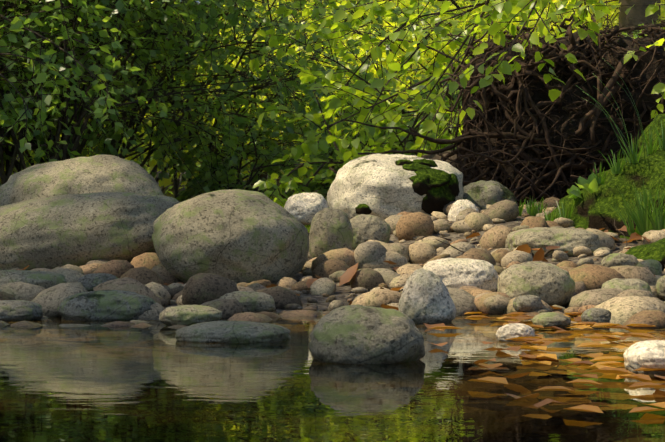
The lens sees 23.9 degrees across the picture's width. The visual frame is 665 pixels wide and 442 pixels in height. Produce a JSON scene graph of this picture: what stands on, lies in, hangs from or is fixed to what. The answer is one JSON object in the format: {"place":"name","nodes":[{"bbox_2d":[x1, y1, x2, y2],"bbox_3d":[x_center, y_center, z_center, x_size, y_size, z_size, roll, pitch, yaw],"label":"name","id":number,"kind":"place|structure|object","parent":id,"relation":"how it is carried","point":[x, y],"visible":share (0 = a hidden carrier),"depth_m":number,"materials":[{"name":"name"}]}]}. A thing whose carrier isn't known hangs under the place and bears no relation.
{"place":"outdoors","nodes":[
{"label":"outdoors","id":0,"kind":"place"},
{"bbox_2d":[0,309,664,441],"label":"water","id":1,"kind":"structure","parent":0,"point":[96,381],"depth_m":2.09,"materials":[{"name":"green liquid"}]},
{"bbox_2d":[0,300,42,320],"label":"rock","id":2,"kind":"object","parent":1,"relation":"in","point":[17,310],"visible":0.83,"depth_m":3.55,"materials":[{"name":"stone"}]},
{"bbox_2d":[57,290,155,320],"bbox_3d":[-0.524,0.204,3.653,0.235,0.088,0.184,0,0,-1],"label":"rock","id":3,"kind":"object","parent":1,"relation":"in","point":[100,305],"visible":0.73,"depth_m":3.58,"materials":[{"name":"stone"}]},
{"bbox_2d":[159,305,221,325],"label":"rock","id":4,"kind":"object","parent":1,"relation":"in","point":[187,315],"visible":0.77,"depth_m":3.36,"materials":[{"name":"stone"}]},
{"bbox_2d":[175,321,290,342],"bbox_3d":[-0.189,0.220,3.003,0.222,0.055,0.187,0,0,-1],"label":"rock","id":5,"kind":"object","parent":1,"relation":"on","point":[229,332],"visible":0.69,"depth_m":2.94,"materials":[{"name":"stone"}]},
{"bbox_2d":[309,304,424,363],"bbox_3d":[0.056,0.193,2.560,0.190,0.114,0.157,0,0,-1],"label":"rock","id":6,"kind":"object","parent":1,"relation":"on","point":[355,334],"visible":0.88,"depth_m":2.50,"materials":[{"name":"stone"}]},
{"bbox_2d":[398,268,455,322],"bbox_3d":[0.212,0.176,3.512,0.131,0.140,0.098,0,0,-1],"label":"rock","id":7,"kind":"object","parent":1,"relation":"on","point":[425,297],"visible":0.77,"depth_m":3.48,"materials":[{"name":"stone"}]},
{"bbox_2d":[496,323,534,341],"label":"rock","id":8,"kind":"object","parent":1,"relation":"in","point":[509,331],"visible":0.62,"depth_m":2.94,"materials":[{"name":"stone"}]},
{"bbox_2d":[532,312,570,328],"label":"rock","id":9,"kind":"object","parent":1,"relation":"in","point":[549,319],"visible":0.77,"depth_m":3.29,"materials":[{"name":"stone"}]},
{"bbox_2d":[623,340,664,373],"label":"rock","id":10,"kind":"object","parent":1,"relation":"in","point":[647,354],"visible":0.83,"depth_m":2.33,"materials":[{"name":"stone"}]},
{"bbox_2d":[0,0,664,231],"label":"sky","id":11,"kind":"structure","parent":0,"point":[21,0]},
{"bbox_2d":[4,142,664,312],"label":"ground","id":12,"kind":"structure","parent":0,"point":[342,293],"depth_m":5.19,"materials":[{"name":"brown soil"}]},
{"bbox_2d":[0,270,66,288],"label":"rock","id":13,"kind":"object","parent":12,"relation":"on","point":[45,279],"visible":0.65,"depth_m":4.12,"materials":[{"name":"stone"}]},
{"bbox_2d":[0,155,163,205],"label":"boulder","id":14,"kind":"object","parent":12,"relation":"on","point":[96,173],"visible":0.35,"depth_m":6.02,"materials":[{"name":"stone"}]},
{"bbox_2d":[0,192,179,269],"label":"long rock","id":15,"kind":"object","parent":12,"relation":"on","point":[53,232],"visible":0.67,"depth_m":5.23,"materials":[{"name":"stone"}]},
{"bbox_2d":[78,273,118,291],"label":"rock","id":16,"kind":"object","parent":12,"relation":"on","point":[89,282],"visible":0.4,"depth_m":4.26,"materials":[{"name":"stone"}]},
{"bbox_2d":[0,0,455,197],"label":"shrubs","id":17,"kind":"object","parent":12,"relation":"on","point":[16,23],"depth_m":12.33,"materials":[{"name":"green plant"}]},
{"bbox_2d":[152,189,308,284],"bbox_3d":[-0.311,0.067,4.799,0.481,0.329,0.407,0,0,-1],"label":"boulder","id":18,"kind":"object","parent":12,"relation":"on","point":[237,236],"visible":0.94,"depth_m":4.64,"materials":[{"name":"stone"}]},
{"bbox_2d":[220,291,275,312],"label":"rock","id":19,"kind":"object","parent":12,"relation":"on","point":[253,301],"visible":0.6,"depth_m":3.76,"materials":[{"name":"stone"}]},
{"bbox_2d":[309,208,352,258],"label":"rock","id":20,"kind":"object","parent":12,"relation":"on","point":[331,229],"visible":0.71,"depth_m":5.16,"materials":[{"name":"stone"}]},
{"bbox_2d":[0,197,664,327],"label":"pebbles","id":21,"kind":"object","parent":12,"relation":"on","point":[148,274],"visible":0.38,"depth_m":4.36,"materials":[{"name":"grey stone"}]},
{"bbox_2d":[284,192,328,225],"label":"rock","id":22,"kind":"object","parent":21,"relation":"on","point":[303,208],"visible":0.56,"depth_m":6.14,"materials":[{"name":"stone"}]},
{"bbox_2d":[513,295,542,311],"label":"rock","id":23,"kind":"object","parent":21,"relation":"on","point":[528,303],"visible":0.94,"depth_m":3.69,"materials":[{"name":"stone"}]},
{"bbox_2d":[0,0,664,199],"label":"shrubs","id":24,"kind":"object","parent":12,"relation":"on","point":[164,182],"depth_m":19.85,"materials":[{"name":"green plant"}]},
{"bbox_2d":[16,225,664,405],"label":"fallen leaves","id":25,"kind":"object","parent":12,"relation":"on","point":[347,275],"visible":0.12,"depth_m":4.09,"materials":[{"name":"brown plant"}]},
{"bbox_2d":[350,214,390,249],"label":"rock","id":26,"kind":"object","parent":12,"relation":"on","point":[367,227],"visible":0.62,"depth_m":5.55,"materials":[{"name":"stone"}]},
{"bbox_2d":[327,153,463,219],"bbox_3d":[0.271,-0.093,6.704,0.592,0.394,0.552,0,0,-1],"label":"boulder","id":27,"kind":"object","parent":12,"relation":"on","point":[380,185],"visible":0.56,"depth_m":6.48,"materials":[{"name":"stone"}]},
{"bbox_2d":[355,204,371,214],"bbox_3d":[0.129,-0.046,6.476,0.073,0.053,0.050,0,0,-1],"label":"moss cushion","id":28,"kind":"object","parent":27,"relation":"on","point":[365,209],"visible":0.88,"depth_m":6.46,"materials":[{"name":"green plant"}]},
{"bbox_2d":[395,159,413,165],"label":"moss cushion","id":29,"kind":"object","parent":27,"relation":"on","point":[401,162],"visible":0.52,"depth_m":6.51,"materials":[{"name":"green plant"}]},
{"bbox_2d":[402,163,430,170],"bbox_3d":[0.347,-0.215,6.505,0.132,0.053,0.069,0,0,-1],"label":"moss cushion","id":30,"kind":"object","parent":27,"relation":"on","point":[413,167],"visible":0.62,"depth_m":6.49,"materials":[{"name":"green plant"}]},
{"bbox_2d":[412,173,431,195],"bbox_3d":[0.373,-0.147,6.447,0.107,0.097,0.044,0,0,-21],"label":"moss cushion","id":31,"kind":"object","parent":27,"relation":"on","point":[420,186],"visible":0.88,"depth_m":6.43,"materials":[{"name":"green plant"}]},
{"bbox_2d":[413,158,437,166],"bbox_3d":[0.387,-0.236,6.562,0.119,0.051,0.050,0,0,-19],"label":"moss cushion","id":32,"kind":"object","parent":27,"relation":"on","point":[430,163],"visible":0.6,"depth_m":6.55,"materials":[{"name":"green plant"}]},
{"bbox_2d":[409,168,451,187],"bbox_3d":[0.402,-0.179,6.476,0.181,0.086,0.088,0,0,-1],"label":"moss cushion","id":33,"kind":"object","parent":27,"relation":"on","point":[438,177],"visible":0.79,"depth_m":6.46,"materials":[{"name":"green plant"}]},
{"bbox_2d":[421,196,443,214],"bbox_3d":[0.423,-0.078,6.466,0.116,0.123,0.048,0,0,-18],"label":"moss cushion","id":34,"kind":"object","parent":27,"relation":"on","point":[427,206],"visible":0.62,"depth_m":6.45,"materials":[{"name":"green plant"}]},
{"bbox_2d":[426,184,455,205],"bbox_3d":[0.443,-0.117,6.478,0.147,0.128,0.068,0,0,-34],"label":"moss cushion","id":35,"kind":"object","parent":27,"relation":"on","point":[440,195],"visible":0.73,"depth_m":6.45,"materials":[{"name":"green plant"}]},
{"bbox_2d":[448,173,459,196],"bbox_3d":[0.498,-0.145,6.517,0.060,0.106,0.065,0,0,-1],"label":"moss cushion","id":36,"kind":"object","parent":27,"relation":"on","point":[453,184],"visible":0.75,"depth_m":6.50,"materials":[{"name":"green plant"}]},
{"bbox_2d":[166,20,663,201],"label":"shrubs","id":37,"kind":"object","parent":12,"relation":"on","point":[194,191],"depth_m":13.25,"materials":[{"name":"green plant"}]},
{"bbox_2d":[205,0,660,193],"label":"tree trunks","id":38,"kind":"object","parent":12,"relation":"on","point":[624,18],"depth_m":18.79,"materials":[{"name":"brown plant"}]},
{"bbox_2d":[422,150,466,170],"bbox_3d":[3.281,-0.978,9.308,5.488,1.489,1.421,0,0,-16],"label":"fallen trunk","id":39,"kind":"object","parent":12,"relation":"on","point":[436,157],"depth_m":9.06,"materials":[{"name":"brown wood"}]},
{"bbox_2d":[422,258,498,291],"bbox_3d":[0.336,0.153,4.162,0.213,0.111,0.192,0,0,-1],"label":"rock","id":40,"kind":"object","parent":12,"relation":"on","point":[458,273],"visible":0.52,"depth_m":4.08,"materials":[{"name":"stone"}]},
{"bbox_2d":[448,199,478,220],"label":"rock","id":41,"kind":"object","parent":12,"relation":"on","point":[457,207],"visible":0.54,"depth_m":6.08,"materials":[{"name":"stone"}]},
{"bbox_2d":[462,180,517,212],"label":"rock","id":42,"kind":"object","parent":12,"relation":"on","point":[480,194],"visible":0.19,"depth_m":6.82,"materials":[{"name":"stone"}]},
{"bbox_2d":[329,9,664,205],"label":"tangled roots","id":43,"kind":"object","parent":12,"relation":"on","point":[499,90],"visible":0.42,"depth_m":7.69,"materials":[{"name":"brown wood"}]},
{"bbox_2d":[455,39,572,125],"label":"root plate soil","id":44,"kind":"structure","parent":43,"relation":"attached to","point":[533,84],"depth_m":7.81,"materials":[{"name":"brown soil"}]},
{"bbox_2d":[468,31,639,203],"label":"root plate soil","id":45,"kind":"structure","parent":43,"relation":"on","point":[541,95],"depth_m":7.73,"materials":[{"name":"brown soil"}]},
{"bbox_2d":[598,31,664,133],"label":"root plate soil","id":46,"kind":"structure","parent":43,"relation":"attached to","point":[625,42],"depth_m":7.79,"materials":[{"name":"brown soil"}]},
{"bbox_2d":[390,219,629,291],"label":"pebbles","id":47,"kind":"object","parent":12,"relation":"on","point":[547,252],"visible":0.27,"depth_m":4.99,"materials":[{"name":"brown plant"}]},
{"bbox_2d":[497,261,574,305],"bbox_3d":[0.507,0.163,3.915,0.192,0.123,0.172,0,0,-1],"label":"rock","id":48,"kind":"object","parent":12,"relation":"on","point":[550,284],"visible":0.73,"depth_m":3.85,"materials":[{"name":"stone"}]},
{"bbox_2d":[428,312,664,412],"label":"fallen leaves","id":49,"kind":"object","parent":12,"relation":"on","point":[539,339],"visible":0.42,"depth_m":2.51,"materials":[{"name":"orange plant"}]},
{"bbox_2d":[505,227,601,256],"bbox_3d":[0.736,0.081,5.218,0.311,0.120,0.383,0,0,-1],"label":"slab","id":50,"kind":"object","parent":12,"relation":"on","point":[566,239],"depth_m":5.06,"materials":[{"name":"stone"}]},
{"bbox_2d":[515,62,664,235],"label":"grass","id":51,"kind":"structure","parent":12,"relation":"on","point":[645,220],"depth_m":5.56,"materials":[{"name":"green plant"}]},
{"bbox_2d":[581,308,610,322],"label":"rock","id":52,"kind":"object","parent":12,"relation":"on","point":[599,315],"visible":0.67,"depth_m":3.39,"materials":[{"name":"stone"}]},
{"bbox_2d":[546,114,664,240],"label":"moss bank","id":53,"kind":"structure","parent":12,"relation":"on","point":[595,210],"depth_m":5.58,"materials":[{"name":"green plant"}]},
{"bbox_2d":[566,173,597,197],"bbox_3d":[0.913,-0.129,5.694,0.107,0.097,0.450,0,0,5],"label":"bank plant","id":54,"kind":"object","parent":53,"relation":"on","point":[590,185],"visible":0.98,"depth_m":5.65,"materials":[{"name":"green plant"}]},
{"bbox_2d":[601,253,637,267],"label":"rock","id":55,"kind":"object","parent":12,"relation":"on","point":[615,259],"visible":0.6,"depth_m":4.58,"materials":[{"name":"stone"}]},
{"bbox_2d":[601,278,651,293],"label":"rock","id":56,"kind":"object","parent":12,"relation":"on","point":[629,283],"visible":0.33,"depth_m":3.88,"materials":[{"name":"stone"}]},
{"bbox_2d":[624,238,664,270],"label":"moss ledge","id":57,"kind":"object","parent":12,"relation":"on","point":[655,251],"visible":0.4,"depth_m":4.73,"materials":[{"name":"green plant"}]},
{"bbox_2d":[637,259,661,275],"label":"rock","id":58,"kind":"object","parent":12,"relation":"on","point":[654,267],"visible":0.54,"depth_m":4.40,"materials":[{"name":"stone"}]},
{"bbox_2d":[656,275,664,298],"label":"rock","id":59,"kind":"object","parent":12,"relation":"on","point":[660,286],"visible":0.98,"depth_m":3.99,"materials":[{"name":"stone"}]},
{"bbox_2d":[249,0,664,232],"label":"overhanging branches","id":60,"kind":"object","parent":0,"point":[513,8],"depth_m":9.42,"materials":[{"name":"green plant"}]}
]}

